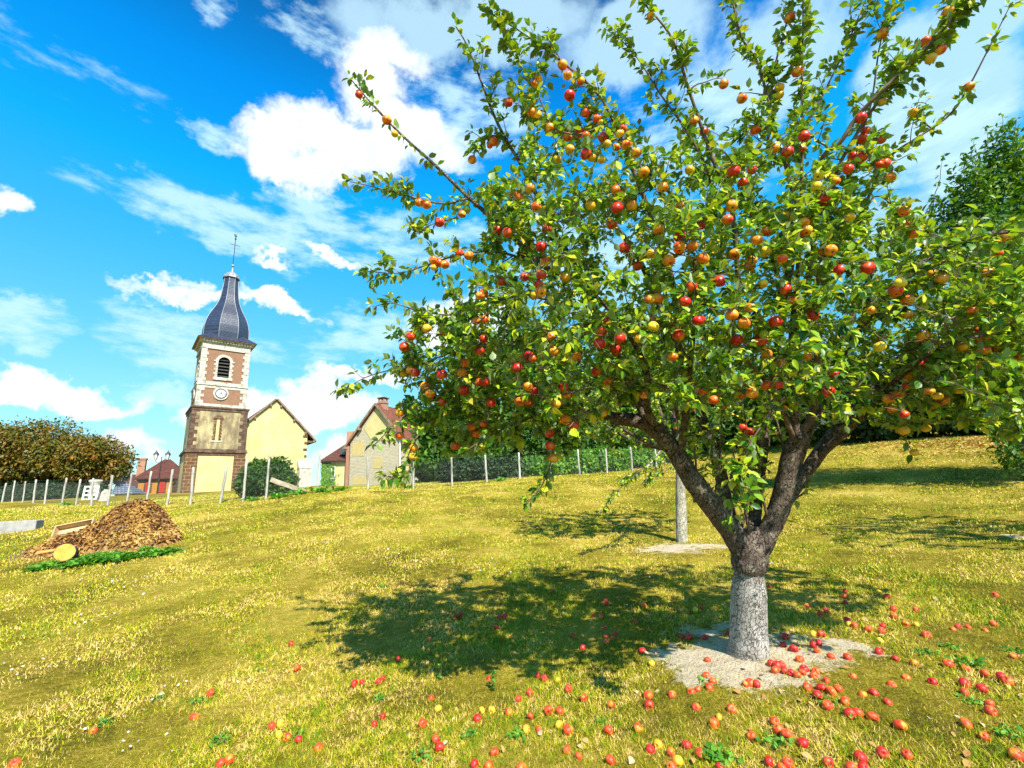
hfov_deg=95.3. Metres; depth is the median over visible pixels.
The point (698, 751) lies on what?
fallen apple
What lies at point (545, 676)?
fallen apple
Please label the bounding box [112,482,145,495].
garden shed
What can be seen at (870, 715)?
fallen apple
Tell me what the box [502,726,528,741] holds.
weed plant
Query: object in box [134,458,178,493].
ochre house
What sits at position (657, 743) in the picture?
fallen apple
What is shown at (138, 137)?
sky
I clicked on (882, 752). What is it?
fallen apple
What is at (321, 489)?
weed plant
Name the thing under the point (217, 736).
weed plant
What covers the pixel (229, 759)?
fallen apple
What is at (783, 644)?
fallen apple
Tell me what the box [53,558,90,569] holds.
weed plant
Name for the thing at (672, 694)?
fallen apple
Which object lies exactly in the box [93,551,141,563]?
weed plant
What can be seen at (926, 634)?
fallen apple
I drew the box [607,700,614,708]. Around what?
fallen apple
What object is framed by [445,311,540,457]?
broadleaf tree
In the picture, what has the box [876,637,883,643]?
fallen apple
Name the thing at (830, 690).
fallen apple
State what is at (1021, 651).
weed plant
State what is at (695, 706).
fallen apple
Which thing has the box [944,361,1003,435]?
hedge tree
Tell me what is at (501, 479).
weed plant
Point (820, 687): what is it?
fallen apple
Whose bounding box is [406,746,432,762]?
weed plant
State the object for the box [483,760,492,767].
fallen apple
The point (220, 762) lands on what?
fallen apple
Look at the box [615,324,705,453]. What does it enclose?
broadleaf tree
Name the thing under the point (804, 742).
fallen apple
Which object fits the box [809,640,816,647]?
fallen apple
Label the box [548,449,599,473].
bramble bush
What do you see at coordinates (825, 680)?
fallen apple
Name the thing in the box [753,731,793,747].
weed plant
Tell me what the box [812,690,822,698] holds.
fallen apple
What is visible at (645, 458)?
bramble bush
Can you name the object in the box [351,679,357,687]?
fallen apple
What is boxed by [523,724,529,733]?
fallen apple
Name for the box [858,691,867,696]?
fallen apple
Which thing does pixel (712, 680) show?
fallen apple
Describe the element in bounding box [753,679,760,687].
fallen apple
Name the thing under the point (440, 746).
fallen apple
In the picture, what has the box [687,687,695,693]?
fallen apple
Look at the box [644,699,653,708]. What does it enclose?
fallen apple
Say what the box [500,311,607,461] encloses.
broadleaf tree
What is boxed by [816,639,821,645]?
fallen apple
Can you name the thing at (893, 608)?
fallen apple
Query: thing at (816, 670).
fallen apple
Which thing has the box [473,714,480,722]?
fallen apple
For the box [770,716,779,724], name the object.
fallen apple
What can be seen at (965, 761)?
apples
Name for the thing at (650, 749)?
fallen apple
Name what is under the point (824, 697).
weed plant
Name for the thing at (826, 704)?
fallen apple
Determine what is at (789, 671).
fallen apple
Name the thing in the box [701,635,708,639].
fallen apple
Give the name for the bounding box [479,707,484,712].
fallen apple
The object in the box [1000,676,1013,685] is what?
fallen apple
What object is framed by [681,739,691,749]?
fallen apple
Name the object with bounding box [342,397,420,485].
stone house
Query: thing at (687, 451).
bramble bush
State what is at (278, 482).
wooden plank
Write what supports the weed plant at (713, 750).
on the meadow ground at (686, 664)
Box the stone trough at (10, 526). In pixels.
[0,520,43,533]
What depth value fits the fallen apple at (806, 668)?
3.24 m
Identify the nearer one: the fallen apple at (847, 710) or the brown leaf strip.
the fallen apple at (847, 710)
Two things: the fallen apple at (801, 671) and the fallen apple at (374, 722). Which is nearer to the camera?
the fallen apple at (801, 671)
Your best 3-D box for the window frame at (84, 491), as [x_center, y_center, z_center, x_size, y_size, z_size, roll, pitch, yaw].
[-28.182,7.294,31.206,0.780,0.960,0.068,5,-29,-29]
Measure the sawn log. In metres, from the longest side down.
0.345 x 0.330 x 0.325 m
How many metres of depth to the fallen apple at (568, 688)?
3.52 m
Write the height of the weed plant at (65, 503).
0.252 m
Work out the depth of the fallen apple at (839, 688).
2.96 m
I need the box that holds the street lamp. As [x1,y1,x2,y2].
[153,450,170,493]
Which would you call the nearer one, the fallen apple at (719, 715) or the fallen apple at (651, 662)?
the fallen apple at (719, 715)
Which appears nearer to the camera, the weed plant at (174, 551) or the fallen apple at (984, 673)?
the fallen apple at (984, 673)
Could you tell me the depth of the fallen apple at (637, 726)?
2.90 m
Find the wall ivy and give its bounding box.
[320,462,341,485]
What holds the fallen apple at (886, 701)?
on the meadow ground at (686, 664)
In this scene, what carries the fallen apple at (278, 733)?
on the meadow ground at (686, 664)
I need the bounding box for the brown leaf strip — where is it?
[833,434,1005,455]
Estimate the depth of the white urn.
32.01 m
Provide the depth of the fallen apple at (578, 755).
2.74 m
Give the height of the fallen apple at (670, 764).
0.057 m
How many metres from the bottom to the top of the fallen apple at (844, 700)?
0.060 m
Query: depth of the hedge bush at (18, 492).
42.42 m
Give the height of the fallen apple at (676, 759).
0.061 m
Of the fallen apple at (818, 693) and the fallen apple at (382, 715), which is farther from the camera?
the fallen apple at (382, 715)
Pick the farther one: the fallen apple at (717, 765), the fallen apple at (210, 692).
the fallen apple at (210, 692)
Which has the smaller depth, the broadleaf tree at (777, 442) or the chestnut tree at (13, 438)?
the broadleaf tree at (777, 442)
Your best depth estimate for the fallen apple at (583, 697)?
3.36 m
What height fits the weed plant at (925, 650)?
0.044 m
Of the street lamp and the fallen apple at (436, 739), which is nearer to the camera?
the fallen apple at (436, 739)
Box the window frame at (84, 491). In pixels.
[81,486,99,499]
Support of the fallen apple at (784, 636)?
on the meadow ground at (686, 664)
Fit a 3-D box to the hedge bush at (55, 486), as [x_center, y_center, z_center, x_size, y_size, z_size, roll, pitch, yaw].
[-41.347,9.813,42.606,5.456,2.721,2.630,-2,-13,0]
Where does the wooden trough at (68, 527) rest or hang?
on the leaf heap
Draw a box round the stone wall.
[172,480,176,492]
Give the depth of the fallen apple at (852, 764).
2.31 m
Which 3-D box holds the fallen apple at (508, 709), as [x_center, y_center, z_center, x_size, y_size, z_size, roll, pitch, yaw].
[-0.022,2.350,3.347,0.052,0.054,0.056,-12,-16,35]
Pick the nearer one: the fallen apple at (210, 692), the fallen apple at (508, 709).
the fallen apple at (508, 709)
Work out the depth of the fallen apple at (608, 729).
2.93 m
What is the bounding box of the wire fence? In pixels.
[0,446,666,505]
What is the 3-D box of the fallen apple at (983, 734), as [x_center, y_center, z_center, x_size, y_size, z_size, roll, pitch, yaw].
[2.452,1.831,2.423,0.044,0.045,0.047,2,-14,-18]
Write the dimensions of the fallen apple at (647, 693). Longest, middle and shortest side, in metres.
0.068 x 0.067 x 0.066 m
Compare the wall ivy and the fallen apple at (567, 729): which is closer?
the fallen apple at (567, 729)
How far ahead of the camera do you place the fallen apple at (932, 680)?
2.94 m
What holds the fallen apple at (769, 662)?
on the meadow ground at (686, 664)
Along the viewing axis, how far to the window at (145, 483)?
51.83 m
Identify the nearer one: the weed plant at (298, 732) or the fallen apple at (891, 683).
the fallen apple at (891, 683)
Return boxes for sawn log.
[53,543,78,562]
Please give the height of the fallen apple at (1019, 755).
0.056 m
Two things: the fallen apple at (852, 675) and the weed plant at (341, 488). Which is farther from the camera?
the weed plant at (341, 488)
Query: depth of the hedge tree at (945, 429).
23.29 m
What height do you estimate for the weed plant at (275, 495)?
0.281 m
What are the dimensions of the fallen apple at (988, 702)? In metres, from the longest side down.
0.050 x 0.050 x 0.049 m
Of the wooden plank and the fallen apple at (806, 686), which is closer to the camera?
the fallen apple at (806, 686)
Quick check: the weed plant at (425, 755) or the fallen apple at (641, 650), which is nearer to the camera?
the weed plant at (425, 755)
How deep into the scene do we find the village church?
42.84 m
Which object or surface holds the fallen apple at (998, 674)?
on the meadow ground at (686, 664)
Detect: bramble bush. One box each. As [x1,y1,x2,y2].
[432,455,488,482]
[470,453,532,480]
[512,452,572,475]
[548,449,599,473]
[581,445,632,471]
[619,446,661,467]
[645,448,696,461]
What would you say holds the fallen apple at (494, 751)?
on the meadow ground at (686, 664)
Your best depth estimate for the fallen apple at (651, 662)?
3.67 m
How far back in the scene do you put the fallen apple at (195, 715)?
3.50 m
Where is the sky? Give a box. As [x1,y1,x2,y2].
[0,0,1023,495]
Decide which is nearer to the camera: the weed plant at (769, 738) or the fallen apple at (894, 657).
the weed plant at (769, 738)
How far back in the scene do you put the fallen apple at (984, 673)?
3.01 m
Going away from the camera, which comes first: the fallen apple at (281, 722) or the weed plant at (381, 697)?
the fallen apple at (281, 722)
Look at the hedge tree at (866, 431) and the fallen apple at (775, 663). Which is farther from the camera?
the hedge tree at (866, 431)
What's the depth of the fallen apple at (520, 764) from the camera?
2.71 m
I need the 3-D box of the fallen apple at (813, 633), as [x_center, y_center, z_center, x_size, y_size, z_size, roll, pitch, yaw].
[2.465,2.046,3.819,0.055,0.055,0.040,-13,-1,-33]
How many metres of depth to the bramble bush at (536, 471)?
25.60 m
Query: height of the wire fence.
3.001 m
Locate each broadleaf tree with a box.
[405,405,501,482]
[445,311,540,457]
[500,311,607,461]
[559,304,655,452]
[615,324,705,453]
[686,364,760,453]
[721,361,822,450]
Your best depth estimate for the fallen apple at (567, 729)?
3.01 m
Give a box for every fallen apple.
[7,758,21,767]
[89,726,97,733]
[189,711,198,719]
[206,688,214,696]
[215,757,224,767]
[225,754,234,764]
[268,721,275,730]
[275,730,283,738]
[277,719,284,727]
[283,732,291,741]
[294,665,300,671]
[294,733,302,742]
[314,742,322,751]
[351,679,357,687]
[371,720,376,726]
[380,713,385,719]
[418,718,426,728]
[431,734,439,744]
[434,704,441,712]
[435,742,444,753]
[470,759,478,767]
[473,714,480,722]
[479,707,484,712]
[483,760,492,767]
[488,706,494,713]
[490,747,498,756]
[505,707,511,714]
[515,695,521,702]
[516,761,526,767]
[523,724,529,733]
[526,688,532,696]
[527,712,533,719]
[535,725,541,733]
[540,674,547,681]
[544,705,552,715]
[555,720,562,729]
[556,706,563,715]
[563,724,572,735]
[563,744,569,753]
[564,684,571,692]
[575,752,581,759]
[580,694,586,701]
[603,725,612,735]
[605,754,614,764]
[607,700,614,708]
[634,722,642,732]
[638,647,645,653]
[643,689,652,698]
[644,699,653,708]
[646,744,654,753]
[648,660,654,665]
[653,739,662,748]
[666,761,676,767]
[667,747,674,756]
[668,690,676,697]
[671,752,682,765]
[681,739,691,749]
[685,633,692,639]
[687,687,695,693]
[691,703,700,710]
[695,748,704,759]
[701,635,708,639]
[702,672,710,676]
[705,682,715,690]
[708,677,716,682]
[708,718,719,728]
[714,713,721,719]
[715,762,724,767]
[727,704,736,712]
[741,681,748,687]
[745,678,752,686]
[746,730,756,740]
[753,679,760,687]
[762,755,772,767]
[767,659,772,666]
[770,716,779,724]
[771,666,779,673]
[772,660,780,668]
[772,723,782,734]
[776,762,786,767]
[779,660,785,666]
[780,642,786,646]
[780,728,793,741]
[781,633,789,639]
[781,667,787,674]
[781,756,793,767]
[787,669,793,675]
[789,644,798,652]
[793,671,801,677]
[795,655,803,662]
[797,735,808,748]
[798,668,805,675]
[799,664,809,672]
[803,682,813,690]
[804,603,810,608]
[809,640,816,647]
[809,671,817,678]
[810,630,816,637]
[811,667,819,673]
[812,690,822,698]
[813,647,820,652]
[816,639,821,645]
[816,683,825,691]
[817,611,823,617]
[817,630,824,637]
[822,677,829,682]
[822,699,833,709]
[822,756,833,767]
[826,653,834,658]
[826,686,836,695]
[833,684,843,691]
[838,696,849,705]
[843,616,850,622]
[843,653,852,660]
[843,707,856,718]
[845,761,857,767]
[848,673,856,678]
[851,622,858,628]
[852,705,863,716]
[853,750,867,763]
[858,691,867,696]
[858,761,869,767]
[864,626,872,631]
[866,710,878,720]
[868,688,879,695]
[874,647,883,654]
[875,746,889,759]
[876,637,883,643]
[877,627,884,633]
[882,698,892,705]
[886,680,896,686]
[889,606,896,611]
[890,612,896,618]
[891,655,898,660]
[893,718,907,729]
[901,621,909,626]
[901,674,910,679]
[901,749,913,760]
[909,659,919,665]
[921,631,931,637]
[927,677,937,684]
[941,659,953,668]
[958,677,970,687]
[959,717,973,729]
[960,687,970,695]
[961,664,971,671]
[975,683,988,692]
[978,731,990,740]
[980,669,988,676]
[984,698,994,706]
[984,705,997,715]
[988,620,997,626]
[991,592,998,596]
[995,671,1005,680]
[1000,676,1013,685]
[1007,747,1023,761]
[1008,652,1017,658]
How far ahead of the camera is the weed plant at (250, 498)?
16.87 m
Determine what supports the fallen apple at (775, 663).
on the meadow ground at (686, 664)
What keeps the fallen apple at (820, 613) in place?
on the meadow ground at (686, 664)
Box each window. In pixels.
[143,481,152,492]
[158,481,166,492]
[211,415,223,441]
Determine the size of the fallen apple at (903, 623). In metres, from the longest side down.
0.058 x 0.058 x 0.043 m
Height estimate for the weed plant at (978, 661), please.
0.081 m
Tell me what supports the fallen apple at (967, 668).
on the meadow ground at (686, 664)
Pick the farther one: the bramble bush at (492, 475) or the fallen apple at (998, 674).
the bramble bush at (492, 475)
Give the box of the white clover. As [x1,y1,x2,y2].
[4,512,771,750]
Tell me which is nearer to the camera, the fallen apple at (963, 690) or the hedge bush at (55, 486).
the fallen apple at (963, 690)
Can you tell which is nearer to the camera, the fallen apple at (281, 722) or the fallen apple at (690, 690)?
the fallen apple at (690, 690)
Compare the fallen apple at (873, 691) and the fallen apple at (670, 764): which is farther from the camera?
the fallen apple at (873, 691)
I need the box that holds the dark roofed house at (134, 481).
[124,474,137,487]
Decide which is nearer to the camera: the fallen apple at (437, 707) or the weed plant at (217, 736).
the weed plant at (217, 736)
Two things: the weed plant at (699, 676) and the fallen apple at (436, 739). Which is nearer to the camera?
the fallen apple at (436, 739)
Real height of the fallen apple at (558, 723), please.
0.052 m
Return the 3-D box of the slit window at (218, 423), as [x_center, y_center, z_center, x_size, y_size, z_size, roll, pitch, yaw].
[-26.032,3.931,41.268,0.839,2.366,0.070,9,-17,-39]
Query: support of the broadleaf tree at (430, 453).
on the meadow ground at (686, 664)
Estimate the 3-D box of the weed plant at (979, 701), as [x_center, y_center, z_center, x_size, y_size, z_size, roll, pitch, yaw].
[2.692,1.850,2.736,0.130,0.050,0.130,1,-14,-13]
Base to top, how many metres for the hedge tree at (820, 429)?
6.737 m
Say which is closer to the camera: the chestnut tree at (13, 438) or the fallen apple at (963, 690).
the fallen apple at (963, 690)
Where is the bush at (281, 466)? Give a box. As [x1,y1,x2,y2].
[231,455,299,497]
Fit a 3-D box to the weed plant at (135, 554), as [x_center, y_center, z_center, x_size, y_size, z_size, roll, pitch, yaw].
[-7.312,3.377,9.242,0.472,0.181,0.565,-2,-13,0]
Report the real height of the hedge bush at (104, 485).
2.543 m
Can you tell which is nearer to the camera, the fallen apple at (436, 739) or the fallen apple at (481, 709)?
the fallen apple at (436, 739)
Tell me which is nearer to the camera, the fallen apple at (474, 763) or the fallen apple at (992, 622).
the fallen apple at (474, 763)
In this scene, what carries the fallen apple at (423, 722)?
on the meadow ground at (686, 664)
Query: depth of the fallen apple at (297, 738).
3.17 m
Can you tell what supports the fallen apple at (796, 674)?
on the meadow ground at (686, 664)
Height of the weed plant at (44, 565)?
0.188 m
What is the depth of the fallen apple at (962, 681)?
2.90 m
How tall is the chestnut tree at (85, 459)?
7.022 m
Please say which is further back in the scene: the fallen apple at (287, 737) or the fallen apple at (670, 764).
the fallen apple at (287, 737)
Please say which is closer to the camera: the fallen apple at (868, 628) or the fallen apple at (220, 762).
the fallen apple at (220, 762)
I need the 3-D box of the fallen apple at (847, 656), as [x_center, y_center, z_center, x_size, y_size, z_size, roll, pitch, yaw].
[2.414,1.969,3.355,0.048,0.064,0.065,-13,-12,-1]
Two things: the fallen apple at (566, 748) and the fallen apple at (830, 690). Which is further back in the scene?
the fallen apple at (830, 690)
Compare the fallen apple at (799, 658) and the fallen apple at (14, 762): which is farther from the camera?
the fallen apple at (799, 658)
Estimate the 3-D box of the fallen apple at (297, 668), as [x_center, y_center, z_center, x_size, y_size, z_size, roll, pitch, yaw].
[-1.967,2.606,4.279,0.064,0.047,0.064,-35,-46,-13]
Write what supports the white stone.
on the meadow ground at (686, 664)
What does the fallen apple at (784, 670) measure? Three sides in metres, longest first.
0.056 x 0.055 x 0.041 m
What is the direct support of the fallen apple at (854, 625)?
on the meadow ground at (686, 664)
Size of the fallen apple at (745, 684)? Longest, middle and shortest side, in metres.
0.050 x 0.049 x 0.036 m
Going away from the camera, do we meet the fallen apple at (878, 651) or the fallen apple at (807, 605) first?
the fallen apple at (878, 651)
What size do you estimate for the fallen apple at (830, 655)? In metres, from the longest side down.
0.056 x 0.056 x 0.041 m
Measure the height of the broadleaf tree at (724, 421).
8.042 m
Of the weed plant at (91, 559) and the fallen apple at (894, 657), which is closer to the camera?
the fallen apple at (894, 657)
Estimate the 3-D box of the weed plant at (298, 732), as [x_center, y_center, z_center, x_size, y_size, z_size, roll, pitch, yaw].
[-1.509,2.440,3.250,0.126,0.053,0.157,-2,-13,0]
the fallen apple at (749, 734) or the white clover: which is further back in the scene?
the white clover
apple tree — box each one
[330,0,1023,660]
[567,322,765,541]
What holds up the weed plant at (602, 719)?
on the meadow ground at (686, 664)
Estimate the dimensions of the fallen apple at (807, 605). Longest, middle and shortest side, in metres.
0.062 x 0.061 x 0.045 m
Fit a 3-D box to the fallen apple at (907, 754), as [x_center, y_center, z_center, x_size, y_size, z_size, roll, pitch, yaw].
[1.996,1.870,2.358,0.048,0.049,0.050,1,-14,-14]
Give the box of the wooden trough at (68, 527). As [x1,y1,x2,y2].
[50,518,95,539]
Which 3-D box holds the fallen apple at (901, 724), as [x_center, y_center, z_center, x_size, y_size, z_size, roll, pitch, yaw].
[2.136,1.881,2.569,0.064,0.061,0.061,-4,-13,7]
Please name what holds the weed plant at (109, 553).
on the meadow ground at (686, 664)
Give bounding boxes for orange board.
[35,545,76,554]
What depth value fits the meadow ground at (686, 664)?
4.81 m
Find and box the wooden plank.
[270,477,305,491]
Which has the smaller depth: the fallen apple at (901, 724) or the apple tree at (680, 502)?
the fallen apple at (901, 724)
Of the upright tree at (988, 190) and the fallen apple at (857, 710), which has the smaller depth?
the fallen apple at (857, 710)
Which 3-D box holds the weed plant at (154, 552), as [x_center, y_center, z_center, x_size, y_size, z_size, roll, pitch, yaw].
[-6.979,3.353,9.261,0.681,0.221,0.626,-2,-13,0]
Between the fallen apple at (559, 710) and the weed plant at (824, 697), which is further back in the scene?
the fallen apple at (559, 710)
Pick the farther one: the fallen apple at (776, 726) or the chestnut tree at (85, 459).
the chestnut tree at (85, 459)
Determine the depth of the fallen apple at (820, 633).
3.78 m
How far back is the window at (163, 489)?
52.44 m
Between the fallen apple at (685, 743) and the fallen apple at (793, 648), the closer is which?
the fallen apple at (685, 743)
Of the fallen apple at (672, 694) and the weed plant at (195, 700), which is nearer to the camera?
the fallen apple at (672, 694)
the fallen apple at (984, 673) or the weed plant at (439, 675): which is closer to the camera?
the fallen apple at (984, 673)
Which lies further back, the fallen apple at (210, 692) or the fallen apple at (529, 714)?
the fallen apple at (210, 692)
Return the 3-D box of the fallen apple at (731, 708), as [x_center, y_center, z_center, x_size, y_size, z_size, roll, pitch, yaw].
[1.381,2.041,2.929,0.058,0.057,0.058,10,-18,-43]
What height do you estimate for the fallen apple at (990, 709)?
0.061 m
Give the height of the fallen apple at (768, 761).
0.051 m
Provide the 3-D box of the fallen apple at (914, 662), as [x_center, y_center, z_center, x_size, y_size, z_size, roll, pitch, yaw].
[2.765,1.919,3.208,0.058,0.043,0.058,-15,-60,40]
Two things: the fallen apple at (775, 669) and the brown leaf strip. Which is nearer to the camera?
the fallen apple at (775, 669)
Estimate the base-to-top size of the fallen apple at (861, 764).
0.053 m
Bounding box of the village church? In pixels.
[176,234,316,492]
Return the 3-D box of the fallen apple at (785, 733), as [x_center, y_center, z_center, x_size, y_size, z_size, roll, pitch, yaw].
[1.541,1.970,2.618,0.062,0.064,0.061,0,-14,-10]
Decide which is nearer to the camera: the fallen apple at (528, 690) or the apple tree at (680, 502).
the fallen apple at (528, 690)
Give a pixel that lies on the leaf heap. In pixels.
(133, 525)
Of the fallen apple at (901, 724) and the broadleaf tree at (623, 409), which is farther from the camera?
the broadleaf tree at (623, 409)
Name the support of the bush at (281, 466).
on the meadow ground at (686, 664)
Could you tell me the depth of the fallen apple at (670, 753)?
2.63 m
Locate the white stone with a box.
[99,489,107,500]
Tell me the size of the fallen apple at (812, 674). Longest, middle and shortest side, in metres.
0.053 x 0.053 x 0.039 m
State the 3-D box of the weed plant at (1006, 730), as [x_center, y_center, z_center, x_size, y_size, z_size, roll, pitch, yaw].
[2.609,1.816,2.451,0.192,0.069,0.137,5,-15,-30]
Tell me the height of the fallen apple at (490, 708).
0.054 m
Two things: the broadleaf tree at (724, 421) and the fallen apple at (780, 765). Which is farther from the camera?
the broadleaf tree at (724, 421)
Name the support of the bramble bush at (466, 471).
on the meadow ground at (686, 664)
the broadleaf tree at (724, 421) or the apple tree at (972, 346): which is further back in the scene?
the broadleaf tree at (724, 421)
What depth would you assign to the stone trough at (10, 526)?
13.94 m
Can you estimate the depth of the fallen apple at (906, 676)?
3.02 m
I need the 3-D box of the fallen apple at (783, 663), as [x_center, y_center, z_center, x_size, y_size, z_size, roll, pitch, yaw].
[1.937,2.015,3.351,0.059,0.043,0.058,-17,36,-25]
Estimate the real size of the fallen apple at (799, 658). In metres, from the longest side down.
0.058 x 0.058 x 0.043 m
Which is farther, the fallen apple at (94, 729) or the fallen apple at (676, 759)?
the fallen apple at (94, 729)
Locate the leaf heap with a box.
[10,498,182,560]
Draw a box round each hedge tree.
[774,348,882,445]
[834,354,930,443]
[874,359,984,437]
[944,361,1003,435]
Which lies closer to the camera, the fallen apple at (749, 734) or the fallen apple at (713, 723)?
the fallen apple at (749, 734)
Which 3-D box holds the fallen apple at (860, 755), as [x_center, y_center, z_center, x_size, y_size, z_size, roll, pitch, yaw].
[1.779,1.893,2.377,0.062,0.062,0.063,27,7,13]
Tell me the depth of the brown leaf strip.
19.04 m
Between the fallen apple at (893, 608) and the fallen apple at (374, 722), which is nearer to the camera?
the fallen apple at (374, 722)
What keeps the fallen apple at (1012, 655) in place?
on the meadow ground at (686, 664)
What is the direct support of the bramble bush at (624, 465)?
on the meadow ground at (686, 664)
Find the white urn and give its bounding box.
[86,480,102,498]
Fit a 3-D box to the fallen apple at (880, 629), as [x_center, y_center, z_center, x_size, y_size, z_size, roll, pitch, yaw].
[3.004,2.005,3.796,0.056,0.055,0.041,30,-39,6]
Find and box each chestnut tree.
[0,415,97,484]
[16,433,140,484]
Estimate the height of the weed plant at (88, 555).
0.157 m
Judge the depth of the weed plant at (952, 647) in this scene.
3.42 m
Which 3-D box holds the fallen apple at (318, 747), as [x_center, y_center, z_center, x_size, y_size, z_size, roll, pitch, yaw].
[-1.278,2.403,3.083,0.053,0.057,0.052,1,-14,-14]
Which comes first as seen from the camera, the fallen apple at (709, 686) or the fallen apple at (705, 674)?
the fallen apple at (709, 686)
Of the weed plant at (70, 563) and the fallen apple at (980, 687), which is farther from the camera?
the weed plant at (70, 563)
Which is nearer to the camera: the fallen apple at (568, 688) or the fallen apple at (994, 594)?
the fallen apple at (568, 688)
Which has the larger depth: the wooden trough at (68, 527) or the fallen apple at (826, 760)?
the wooden trough at (68, 527)
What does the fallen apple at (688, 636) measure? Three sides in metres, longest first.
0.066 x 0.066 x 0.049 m
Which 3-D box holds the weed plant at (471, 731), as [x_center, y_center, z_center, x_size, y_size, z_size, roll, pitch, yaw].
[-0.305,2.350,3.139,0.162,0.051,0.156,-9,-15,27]
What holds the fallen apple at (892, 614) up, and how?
on the meadow ground at (686, 664)
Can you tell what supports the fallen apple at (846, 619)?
on the meadow ground at (686, 664)
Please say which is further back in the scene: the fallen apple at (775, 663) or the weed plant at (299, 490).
the weed plant at (299, 490)
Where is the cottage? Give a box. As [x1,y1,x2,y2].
[321,431,353,485]
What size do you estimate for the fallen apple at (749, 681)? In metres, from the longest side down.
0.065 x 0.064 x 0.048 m
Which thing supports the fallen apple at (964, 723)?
on the meadow ground at (686, 664)
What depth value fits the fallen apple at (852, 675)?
3.09 m
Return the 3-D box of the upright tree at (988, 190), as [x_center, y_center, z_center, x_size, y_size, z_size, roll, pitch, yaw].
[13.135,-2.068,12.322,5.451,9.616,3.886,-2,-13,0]
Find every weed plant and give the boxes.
[28,561,61,570]
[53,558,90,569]
[57,502,74,505]
[66,553,108,565]
[77,552,100,559]
[92,716,119,726]
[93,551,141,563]
[94,549,124,555]
[129,551,148,557]
[136,547,180,556]
[137,545,156,550]
[168,547,186,552]
[187,695,206,703]
[209,729,240,747]
[239,495,263,501]
[269,491,292,498]
[281,487,306,495]
[291,728,305,737]
[304,482,332,492]
[331,486,349,490]
[370,691,387,701]
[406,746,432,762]
[437,663,441,679]
[459,727,480,741]
[489,670,497,690]
[494,477,507,480]
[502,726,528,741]
[592,716,608,725]
[697,674,717,685]
[701,741,745,765]
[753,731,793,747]
[814,694,837,705]
[912,645,941,654]
[938,642,968,649]
[944,653,1018,674]
[955,692,983,707]
[990,722,1023,743]
[993,645,1023,653]
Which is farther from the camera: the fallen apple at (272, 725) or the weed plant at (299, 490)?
the weed plant at (299, 490)
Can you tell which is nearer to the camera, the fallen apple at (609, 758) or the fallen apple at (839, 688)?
the fallen apple at (609, 758)
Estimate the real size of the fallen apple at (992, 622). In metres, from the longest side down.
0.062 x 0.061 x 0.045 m
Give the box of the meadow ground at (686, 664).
[0,432,1023,767]
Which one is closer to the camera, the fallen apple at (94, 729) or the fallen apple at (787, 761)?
the fallen apple at (787, 761)
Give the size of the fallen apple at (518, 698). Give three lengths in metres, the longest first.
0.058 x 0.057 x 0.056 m
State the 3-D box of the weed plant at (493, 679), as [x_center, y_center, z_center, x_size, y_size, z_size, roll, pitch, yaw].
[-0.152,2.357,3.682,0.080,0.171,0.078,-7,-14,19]
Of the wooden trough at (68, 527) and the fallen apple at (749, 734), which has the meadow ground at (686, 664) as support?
the fallen apple at (749, 734)
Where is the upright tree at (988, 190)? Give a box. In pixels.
[924,113,1023,479]
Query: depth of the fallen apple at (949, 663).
3.15 m
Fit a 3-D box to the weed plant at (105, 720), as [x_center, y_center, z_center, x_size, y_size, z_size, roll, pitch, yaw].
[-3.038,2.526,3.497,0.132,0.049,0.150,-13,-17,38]
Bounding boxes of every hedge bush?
[0,476,49,501]
[26,477,88,500]
[82,479,111,497]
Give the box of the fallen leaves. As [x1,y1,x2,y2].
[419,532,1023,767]
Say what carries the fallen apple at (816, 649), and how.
on the meadow ground at (686, 664)
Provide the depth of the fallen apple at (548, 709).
3.27 m
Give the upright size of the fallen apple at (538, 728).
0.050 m
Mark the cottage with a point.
(339, 455)
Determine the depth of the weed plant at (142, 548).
9.75 m
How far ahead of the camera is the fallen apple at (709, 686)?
3.18 m

